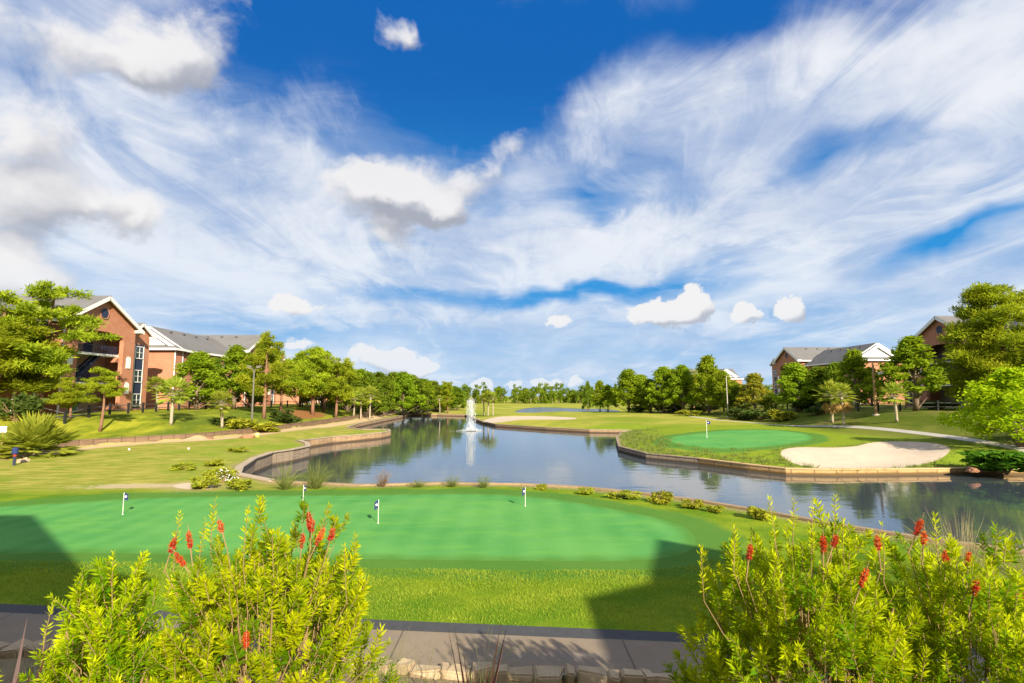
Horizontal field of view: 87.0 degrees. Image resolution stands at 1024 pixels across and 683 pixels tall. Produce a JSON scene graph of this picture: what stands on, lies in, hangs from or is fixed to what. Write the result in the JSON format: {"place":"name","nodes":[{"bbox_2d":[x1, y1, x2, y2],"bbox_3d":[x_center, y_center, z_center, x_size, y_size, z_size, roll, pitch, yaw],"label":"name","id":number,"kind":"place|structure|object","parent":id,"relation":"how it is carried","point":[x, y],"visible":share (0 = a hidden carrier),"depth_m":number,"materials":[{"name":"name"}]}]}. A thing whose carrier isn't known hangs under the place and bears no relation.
{"place":"outdoors","nodes":[
{"label":"outdoors","id":0,"kind":"place"},
{"bbox_2d":[0,409,404,459],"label":"sandy path","id":1,"kind":"structure","parent":0,"point":[197,438],"depth_m":62.83,"materials":[{"name":"sand"}]},
{"bbox_2d":[361,384,382,419],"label":"tree","id":2,"kind":"object","parent":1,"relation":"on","point":[374,390],"visible":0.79,"depth_m":118.79,"materials":[{"name":"green plant"}]},
{"bbox_2d":[371,374,400,415],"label":"broadleaf tree","id":3,"kind":"object","parent":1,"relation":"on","point":[384,380],"visible":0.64,"depth_m":138.43,"materials":[{"name":"green plant"}]},
{"bbox_2d":[0,613,825,682],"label":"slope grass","id":4,"kind":"structure","parent":0,"point":[397,667],"depth_m":8.32,"materials":[{"name":"plant"}]},
{"bbox_2d":[0,613,997,682],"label":"cart path","id":5,"kind":"structure","parent":0,"point":[610,654],"depth_m":10.27,"materials":[{"name":"concrete"}]},
{"bbox_2d":[0,397,1023,682],"bbox_3d":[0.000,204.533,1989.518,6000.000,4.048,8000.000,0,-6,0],"label":"ground","id":6,"kind":"structure","parent":0,"point":[134,471],"depth_m":27.55,"materials":[{"name":"green plant"}]},
{"bbox_2d":[0,392,49,421],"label":"shrub","id":7,"kind":"object","parent":6,"relation":"on","point":[24,404],"visible":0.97,"depth_m":53.86,"materials":[{"name":"plant"}]},
{"bbox_2d":[0,304,70,396],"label":"pine tree","id":8,"kind":"object","parent":6,"relation":"on","point":[21,332],"visible":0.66,"depth_m":59.76,"materials":[{"name":"green plant"}]},
{"bbox_2d":[0,411,81,459],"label":"fan palm bush","id":9,"kind":"object","parent":6,"relation":"on","point":[33,431],"visible":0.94,"depth_m":42.70,"materials":[{"name":"green plant"}]},
{"bbox_2d":[0,620,114,682],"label":"spiky plant","id":10,"kind":"object","parent":6,"relation":"on","point":[16,674],"visible":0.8,"depth_m":4.38,"materials":[{"name":"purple plant"}]},
{"bbox_2d":[0,279,122,415],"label":"pine tree","id":11,"kind":"object","parent":6,"relation":"on","point":[45,292],"visible":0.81,"depth_m":61.19,"materials":[{"name":"green plant"}]},
{"bbox_2d":[42,376,101,418],"bbox_3d":[-47.601,6.085,58.605,4.728,4.680,4.810,-1,-6,10],"label":"pine tree","id":12,"kind":"object","parent":6,"relation":"on","point":[73,392],"visible":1,"depth_m":58.11,"materials":[{"name":"green plant"}]},
{"bbox_2d":[0,296,155,415],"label":"apartment building","id":13,"kind":"structure","parent":6,"relation":"on","point":[126,355],"depth_m":77.55,"materials":[{"name":"brick"}]},
{"bbox_2d":[16,550,186,682],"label":"bottlebrush shrub","id":14,"kind":"object","parent":6,"relation":"on","point":[120,631],"visible":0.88,"depth_m":4.24,"materials":[{"name":"green plant"}]},
{"bbox_2d":[81,366,129,431],"bbox_3d":[-42.717,5.994,56.428,4.394,6.894,4.648,-1,-6,12],"label":"pine tree","id":15,"kind":"object","parent":6,"relation":"on","point":[107,389],"visible":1,"depth_m":56.13,"materials":[{"name":"green plant"}]},
{"bbox_2d":[142,375,169,409],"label":"palm tree","id":16,"kind":"object","parent":6,"relation":"on","point":[156,382],"visible":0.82,"depth_m":81.33,"materials":[{"name":"green plant"}]},
{"bbox_2d":[11,400,330,423],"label":"rail fence","id":17,"kind":"object","parent":6,"relation":"on","point":[110,405],"visible":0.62,"depth_m":67.55,"materials":[{"name":"black metal"}]},
{"bbox_2d":[151,375,193,424],"bbox_3d":[-40.135,6.857,63.839,4.725,5.984,4.618,2,-6,-18],"label":"palm tree","id":18,"kind":"object","parent":6,"relation":"on","point":[173,382],"visible":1,"depth_m":63.41,"materials":[{"name":"green plant"}]},
{"bbox_2d":[169,462,195,470],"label":"shrub","id":19,"kind":"object","parent":6,"relation":"on","point":[180,466],"visible":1,"depth_m":35.04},
{"bbox_2d":[158,350,232,409],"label":"broadleaf tree","id":20,"kind":"object","parent":6,"relation":"on","point":[199,365],"visible":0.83,"depth_m":85.13,"materials":[{"name":"green plant"}]},
{"bbox_2d":[0,410,396,452],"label":"retaining wall","id":21,"kind":"structure","parent":6,"relation":"on","point":[97,441],"depth_m":59.24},
{"bbox_2d":[188,473,221,488],"bbox_3d":[-16.150,7.411,28.408,1.665,0.945,1.573,4,-7,-32],"label":"shrub","id":22,"kind":"object","parent":6,"relation":"on","point":[212,479],"visible":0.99,"depth_m":28.20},
{"bbox_2d":[145,326,275,408],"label":"apartment building","id":23,"kind":"structure","parent":6,"relation":"on","point":[169,350],"depth_m":97.66,"materials":[{"name":"brick"}]},
{"bbox_2d":[189,357,231,407],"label":"broadleaf tree","id":24,"kind":"object","parent":6,"relation":"on","point":[218,363],"visible":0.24,"depth_m":95.40,"materials":[{"name":"green plant"}]},
{"bbox_2d":[200,466,238,482],"bbox_3d":[-16.355,7.560,30.348,1.881,1.120,1.757,-2,-6,20],"label":"shrub","id":25,"kind":"object","parent":6,"relation":"on","point":[221,471],"visible":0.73,"depth_m":30.26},
{"bbox_2d":[203,389,237,427],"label":"palm tree","id":26,"kind":"object","parent":6,"relation":"on","point":[221,395],"visible":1,"depth_m":67.95,"materials":[{"name":"green plant"}]},
{"bbox_2d":[212,344,257,408],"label":"broadleaf tree","id":27,"kind":"object","parent":6,"relation":"on","point":[235,358],"visible":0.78,"depth_m":89.07,"materials":[{"name":"green plant"}]},
{"bbox_2d":[224,478,253,490],"bbox_3d":[-14.198,7.500,28.093,1.396,0.714,1.935,2,-6,-17],"label":"shrub","id":28,"kind":"object","parent":6,"relation":"on","point":[241,485],"visible":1,"depth_m":27.92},
{"bbox_2d":[225,417,263,429],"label":"shrub","id":29,"kind":"object","parent":6,"relation":"on","point":[241,423],"visible":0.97,"depth_m":68.65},
{"bbox_2d":[226,352,268,407],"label":"broadleaf tree","id":30,"kind":"object","parent":6,"relation":"on","point":[259,399],"visible":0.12,"depth_m":98.44,"materials":[{"name":"green plant"}]},
{"bbox_2d":[232,329,294,418],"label":"pine tree","id":31,"kind":"object","parent":6,"relation":"on","point":[264,355],"visible":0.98,"depth_m":83.64,"materials":[{"name":"green plant"}]},
{"bbox_2d":[125,494,404,682],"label":"bottlebrush shrub","id":32,"kind":"object","parent":6,"relation":"on","point":[290,617],"visible":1,"depth_m":4.47,"materials":[{"name":"green plant"}]},
{"bbox_2d":[255,421,281,431],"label":"shrub","id":33,"kind":"object","parent":6,"relation":"on","point":[268,427],"visible":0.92,"depth_m":71.06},
{"bbox_2d":[234,440,310,481],"bbox_3d":[-19.254,10.402,44.812,3.552,2.300,30.375,2,-6,-16],"label":"pond bulkhead","id":34,"kind":"object","parent":6,"relation":"on","point":[250,467],"visible":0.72,"depth_m":44.98,"materials":[{"name":"concrete"}]},
{"bbox_2d":[266,461,300,489],"bbox_3d":[-11.830,6.973,28.375,1.879,1.648,1.982,-4,-7,35],"label":"grass clump","id":35,"kind":"object","parent":6,"relation":"on","point":[285,484],"visible":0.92,"depth_m":28.24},
{"bbox_2d":[262,350,307,410],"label":"pine tree","id":36,"kind":"object","parent":6,"relation":"on","point":[289,382],"visible":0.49,"depth_m":97.95,"materials":[{"name":"green plant"}]},
{"bbox_2d":[269,408,302,422],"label":"shrub","id":37,"kind":"object","parent":6,"relation":"on","point":[283,417],"visible":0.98,"depth_m":82.40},
{"bbox_2d":[283,354,320,406],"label":"broadleaf tree","id":38,"kind":"object","parent":6,"relation":"on","point":[290,394],"visible":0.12,"depth_m":113.90,"materials":[{"name":"green plant"}]},
{"bbox_2d":[275,360,342,403],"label":"apartment building","id":39,"kind":"structure","parent":6,"relation":"on","point":[285,398],"depth_m":162.67,"materials":[{"name":"brick"}]},
{"bbox_2d":[288,346,336,414],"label":"pine tree","id":40,"kind":"object","parent":6,"relation":"on","point":[315,378],"visible":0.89,"depth_m":102.88,"materials":[{"name":"green plant"}]},
{"bbox_2d":[295,458,331,488],"bbox_3d":[-10.427,6.931,28.730,2.053,1.836,2.299,5,-8,-42],"label":"grass clump","id":41,"kind":"object","parent":6,"relation":"on","point":[317,484],"visible":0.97,"depth_m":28.56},
{"bbox_2d":[326,356,360,417],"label":"pine tree","id":42,"kind":"object","parent":6,"relation":"on","point":[345,390],"visible":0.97,"depth_m":105.39,"materials":[{"name":"green plant"}]},
{"bbox_2d":[0,493,695,560],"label":"putting green","id":43,"kind":"object","parent":6,"relation":"on","point":[468,526],"visible":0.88,"depth_m":19.84,"materials":[{"name":"plant"}]},
{"bbox_2d":[328,369,368,411],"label":"broadleaf tree","id":44,"kind":"object","parent":6,"relation":"on","point":[354,383],"visible":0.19,"depth_m":126.89,"materials":[{"name":"green plant"}]},
{"bbox_2d":[355,371,389,412],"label":"broadleaf tree","id":45,"kind":"object","parent":6,"relation":"on","point":[367,378],"visible":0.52,"depth_m":130.81,"materials":[{"name":"green plant"}]},
{"bbox_2d":[303,414,465,447],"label":"pond bulkhead","id":46,"kind":"object","parent":6,"relation":"on","point":[315,442],"visible":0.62,"depth_m":73.89,"materials":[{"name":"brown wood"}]},
{"bbox_2d":[390,371,427,415],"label":"broadleaf tree","id":47,"kind":"object","parent":6,"relation":"on","point":[403,381],"visible":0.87,"depth_m":147.69,"materials":[{"name":"green plant"}]},
{"bbox_2d":[0,638,830,682],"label":"stone edging","id":48,"kind":"object","parent":6,"relation":"on","point":[555,673],"visible":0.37,"depth_m":9.19,"materials":[{"name":"stone"}]},
{"bbox_2d":[401,378,434,413],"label":"broadleaf tree","id":49,"kind":"object","parent":6,"relation":"on","point":[421,388],"visible":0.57,"depth_m":153.65,"materials":[{"name":"green plant"}]},
{"bbox_2d":[423,381,438,413],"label":"broadleaf tree","id":50,"kind":"object","parent":6,"relation":"on","point":[430,387],"visible":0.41,"depth_m":158.34,"materials":[{"name":"green plant"}]},
{"bbox_2d":[438,381,455,412],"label":"tree","id":51,"kind":"object","parent":6,"relation":"on","point":[447,393],"visible":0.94,"depth_m":163.51,"materials":[{"name":"green plant"}]},
{"bbox_2d":[449,388,466,409],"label":"broadleaf tree","id":52,"kind":"object","parent":6,"relation":"on","point":[459,394],"visible":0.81,"depth_m":182.96,"materials":[{"name":"green plant"}]},
{"bbox_2d":[446,617,506,682],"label":"spiky plant","id":53,"kind":"object","parent":6,"relation":"on","point":[492,676],"visible":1,"depth_m":6.59,"materials":[{"name":"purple plant"}]},
{"bbox_2d":[0,604,978,654],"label":"asphalt strip","id":54,"kind":"object","parent":6,"relation":"on","point":[511,630],"visible":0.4,"depth_m":11.09,"materials":[{"name":"asphalt"}]},
{"bbox_2d":[483,416,576,422],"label":"sand bunker","id":55,"kind":"object","parent":6,"relation":"on","point":[502,419],"visible":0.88,"depth_m":123.98},
{"bbox_2d":[466,414,631,432],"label":"pond bulkhead","id":56,"kind":"object","parent":6,"relation":"on","point":[553,428],"visible":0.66,"depth_m":93.40,"materials":[{"name":"brown wood"}]},
{"bbox_2d":[581,380,592,410],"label":"broadleaf tree","id":57,"kind":"object","parent":6,"relation":"on","point":[587,395],"visible":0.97,"depth_m":184.75,"materials":[{"name":"green plant"}]},
{"bbox_2d":[590,380,609,411],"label":"broadleaf tree","id":58,"kind":"object","parent":6,"relation":"on","point":[598,385],"visible":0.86,"depth_m":156.69,"materials":[{"name":"green plant"}]},
{"bbox_2d":[598,384,618,411],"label":"broadleaf tree","id":59,"kind":"object","parent":6,"relation":"on","point":[607,391],"visible":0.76,"depth_m":155.41,"materials":[{"name":"green plant"}]},
{"bbox_2d":[451,381,772,403],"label":"woods","id":60,"kind":"object","parent":6,"relation":"on","point":[523,395],"visible":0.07,"depth_m":395.98,"materials":[{"name":"green plant"}]},
{"bbox_2d":[603,368,644,411],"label":"broadleaf tree","id":61,"kind":"object","parent":6,"relation":"on","point":[627,383],"visible":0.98,"depth_m":147.76,"materials":[{"name":"green plant"}]},
{"bbox_2d":[605,489,642,498],"bbox_3d":[5.327,7.378,25.867,1.935,0.472,1.396,-1,-6,10],"label":"shrub","id":62,"kind":"object","parent":6,"relation":"on","point":[627,493],"visible":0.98,"depth_m":25.70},
{"bbox_2d":[271,480,1023,553],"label":"pond bulkhead","id":63,"kind":"object","parent":6,"relation":"on","point":[860,528],"visible":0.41,"depth_m":26.72,"materials":[{"name":"brown wood"}]},
{"bbox_2d":[638,378,665,412],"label":"broadleaf tree","id":64,"kind":"object","parent":6,"relation":"on","point":[643,394],"visible":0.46,"depth_m":143.24,"materials":[{"name":"green plant"}]},
{"bbox_2d":[616,432,697,463],"bbox_3d":[13.997,12.632,63.814,5.174,1.680,33.668,0,-6,0],"label":"pond bulkhead","id":65,"kind":"object","parent":6,"relation":"on","point":[663,457],"visible":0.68,"depth_m":50.28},
{"bbox_2d":[645,490,674,504],"bbox_3d":[6.804,7.169,24.615,1.217,0.711,1.268,1,-6,-11],"label":"shrub","id":66,"kind":"object","parent":6,"relation":"on","point":[665,497],"visible":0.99,"depth_m":24.65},
{"bbox_2d":[644,366,686,412],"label":"broadleaf tree","id":67,"kind":"object","parent":6,"relation":"on","point":[661,374],"visible":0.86,"depth_m":138.52,"materials":[{"name":"green plant"}]},
{"bbox_2d":[662,364,701,410],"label":"broadleaf tree","id":68,"kind":"object","parent":6,"relation":"on","point":[680,380],"visible":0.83,"depth_m":133.28,"materials":[{"name":"green plant"}]},
{"bbox_2d":[681,498,704,508],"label":"shrub","id":69,"kind":"object","parent":6,"relation":"on","point":[698,503],"visible":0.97,"depth_m":23.43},
{"bbox_2d":[688,354,729,413],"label":"broadleaf tree","id":70,"kind":"object","parent":6,"relation":"on","point":[707,369],"visible":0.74,"depth_m":126.63,"materials":[{"name":"green plant"}]},
{"bbox_2d":[706,370,734,411],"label":"broadleaf tree","id":71,"kind":"object","parent":6,"relation":"on","point":[719,389],"visible":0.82,"depth_m":120.94,"materials":[{"name":"green plant"}]},
{"bbox_2d":[722,384,752,409],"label":"broadleaf tree","id":72,"kind":"object","parent":6,"relation":"on","point":[734,390],"visible":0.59,"depth_m":116.77,"materials":[{"name":"green plant"}]},
{"bbox_2d":[723,407,751,419],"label":"shrub","id":73,"kind":"object","parent":6,"relation":"on","point":[733,412],"visible":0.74,"depth_m":102.80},
{"bbox_2d":[667,430,811,448],"bbox_3d":[28.020,11.327,64.249,13.838,0.312,31.520,-4,-7,37],"label":"putting green","id":74,"kind":"object","parent":6,"relation":"on","point":[736,439],"visible":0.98,"depth_m":59.66,"materials":[{"name":"plant"}]},
{"bbox_2d":[732,372,770,409],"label":"broadleaf tree","id":75,"kind":"object","parent":6,"relation":"on","point":[754,384],"visible":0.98,"depth_m":110.83,"materials":[{"name":"green plant"}]},
{"bbox_2d":[738,409,778,419],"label":"shrub","id":76,"kind":"object","parent":6,"relation":"on","point":[754,413],"visible":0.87,"depth_m":98.32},
{"bbox_2d":[746,505,773,521],"bbox_3d":[9.877,6.881,21.556,1.012,0.673,1.054,-2,-6,19],"label":"shrub","id":77,"kind":"object","parent":6,"relation":"on","point":[756,512],"visible":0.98,"depth_m":21.34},
{"bbox_2d":[758,392,786,409],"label":"broadleaf tree","id":78,"kind":"object","parent":6,"relation":"on","point":[767,406],"visible":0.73,"depth_m":106.87,"materials":[{"name":"green plant"}]},
{"bbox_2d":[765,408,796,420],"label":"shrub","id":79,"kind":"object","parent":6,"relation":"on","point":[774,414],"visible":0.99,"depth_m":92.02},
{"bbox_2d":[617,428,969,470],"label":"shore grass","id":80,"kind":"structure","parent":6,"relation":"on","point":[634,439],"depth_m":49.96,"materials":[{"name":"plant"}]},
{"bbox_2d":[771,362,821,411],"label":"broadleaf tree","id":81,"kind":"object","parent":6,"relation":"on","point":[792,376],"visible":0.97,"depth_m":96.79,"materials":[{"name":"green plant"}]},
{"bbox_2d":[662,494,962,682],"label":"bottlebrush shrub","id":82,"kind":"object","parent":6,"relation":"on","point":[789,658],"visible":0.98,"depth_m":4.23,"materials":[{"name":"green plant"}]},
{"bbox_2d":[797,366,833,406],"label":"broadleaf tree","id":83,"kind":"object","parent":6,"relation":"on","point":[816,373],"visible":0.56,"depth_m":95.84,"materials":[{"name":"green plant"}]},
{"bbox_2d":[812,379,844,422],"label":"palm tree","id":84,"kind":"object","parent":6,"relation":"on","point":[825,406],"visible":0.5,"depth_m":80.38,"materials":[{"name":"green plant"}]},
{"bbox_2d":[811,362,854,403],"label":"broadleaf tree","id":85,"kind":"object","parent":6,"relation":"on","point":[831,371],"visible":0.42,"depth_m":93.51,"materials":[{"name":"green plant"}]},
{"bbox_2d":[769,342,904,404],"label":"apartment building","id":86,"kind":"structure","parent":6,"relation":"on","point":[874,353],"depth_m":145.88,"materials":[{"name":"brick"}]},
{"bbox_2d":[823,382,858,425],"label":"palm tree","id":87,"kind":"object","parent":6,"relation":"on","point":[842,407],"visible":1,"depth_m":76.23,"materials":[{"name":"green plant"}]},
{"bbox_2d":[827,349,885,406],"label":"broadleaf tree","id":88,"kind":"object","parent":6,"relation":"on","point":[852,363],"visible":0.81,"depth_m":87.39,"materials":[{"name":"green plant"}]},
{"bbox_2d":[698,458,1023,475],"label":"pond bulkhead","id":89,"kind":"object","parent":6,"relation":"on","point":[825,471],"visible":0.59,"depth_m":40.95,"materials":[{"name":"brown wood"}]},
{"bbox_2d":[781,441,950,467],"bbox_3d":[32.922,10.075,48.141,23.587,1.073,8.839,3,-7,-29],"label":"sand bunker","id":90,"kind":"object","parent":6,"relation":"on","point":[888,454],"visible":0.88,"depth_m":46.62},
{"bbox_2d":[852,366,897,405],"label":"broadleaf tree","id":91,"kind":"object","parent":6,"relation":"on","point":[870,396],"visible":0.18,"depth_m":104.45,"materials":[{"name":"green plant"}]},
{"bbox_2d":[744,401,1007,410],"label":"rail fence","id":92,"kind":"object","parent":6,"relation":"on","point":[899,407],"visible":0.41,"depth_m":79.97,"materials":[{"name":"black wood"}]},
{"bbox_2d":[872,363,884,415],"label":"light pole","id":93,"kind":"object","parent":6,"relation":"on","point":[874,393],"visible":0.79,"depth_m":77.50,"materials":[{"name":"brown metal"}]},
{"bbox_2d":[875,380,911,421],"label":"palm tree","id":94,"kind":"object","parent":6,"relation":"on","point":[894,388],"visible":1,"depth_m":70.23,"materials":[{"name":"green plant"}]},
{"bbox_2d":[862,335,951,410],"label":"broadleaf tree","id":95,"kind":"object","parent":6,"relation":"on","point":[908,356],"visible":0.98,"depth_m":74.15,"materials":[{"name":"green plant"}]},
{"bbox_2d":[816,511,1023,682],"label":"bottlebrush shrub","id":96,"kind":"object","parent":6,"relation":"on","point":[951,607],"visible":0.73,"depth_m":4.18,"materials":[{"name":"green plant"}]},
{"bbox_2d":[919,400,959,409],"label":"shrub","id":97,"kind":"object","parent":6,"relation":"on","point":[949,404],"visible":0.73,"depth_m":77.00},
{"bbox_2d":[897,316,1022,407],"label":"apartment building","id":98,"kind":"structure","parent":6,"relation":"on","point":[931,330],"depth_m":97.24,"materials":[{"name":"brick"}]},
{"bbox_2d":[931,364,1023,446],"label":"broadleaf tree","id":99,"kind":"object","parent":6,"relation":"on","point":[992,401],"visible":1,"depth_m":48.95,"materials":[{"name":"green plant"}]},
{"bbox_2d":[934,287,1022,401],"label":"pine tree","id":100,"kind":"object","parent":6,"relation":"on","point":[963,374],"visible":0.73,"depth_m":71.74,"materials":[{"name":"green plant"}]},
{"bbox_2d":[940,281,1023,410],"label":"pine tree","id":101,"kind":"object","parent":6,"relation":"on","point":[1010,308],"visible":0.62,"depth_m":70.61,"materials":[{"name":"green plant"}]},
{"bbox_2d":[955,449,1023,474],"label":"shrub","id":102,"kind":"object","parent":6,"relation":"on","point":[1007,462],"visible":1,"depth_m":39.13,"materials":[{"name":"plant"}]},
{"bbox_2d":[516,407,618,412],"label":"pond water","id":103,"kind":"structure","parent":0,"point":[533,410],"depth_m":204.36,"materials":[{"name":"liquid"}]},
{"bbox_2d":[254,416,1023,548],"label":"pond water","id":104,"kind":"structure","parent":0,"point":[411,449],"depth_m":40.12,"materials":[{"name":"blue liquid"}]},
{"bbox_2d":[452,398,481,431],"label":"fountain","id":105,"kind":"object","parent":104,"relation":"on","point":[471,428],"visible":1,"depth_m":92.33,"materials":[{"name":"white liquid"}]},
{"bbox_2d":[690,416,1023,451],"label":"concrete path","id":106,"kind":"structure","parent":0,"point":[953,437],"depth_m":61.94,"materials":[{"name":"concrete"}]},
{"bbox_2d":[897,504,1022,582],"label":"fountain grass","id":107,"kind":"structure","parent":0,"point":[964,542],"depth_m":13.80,"materials":[{"name":"plant"}]},
{"bbox_2d":[963,524,1023,578],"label":"fountain grass","id":108,"kind":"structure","parent":0,"point":[1016,565],"depth_m":12.39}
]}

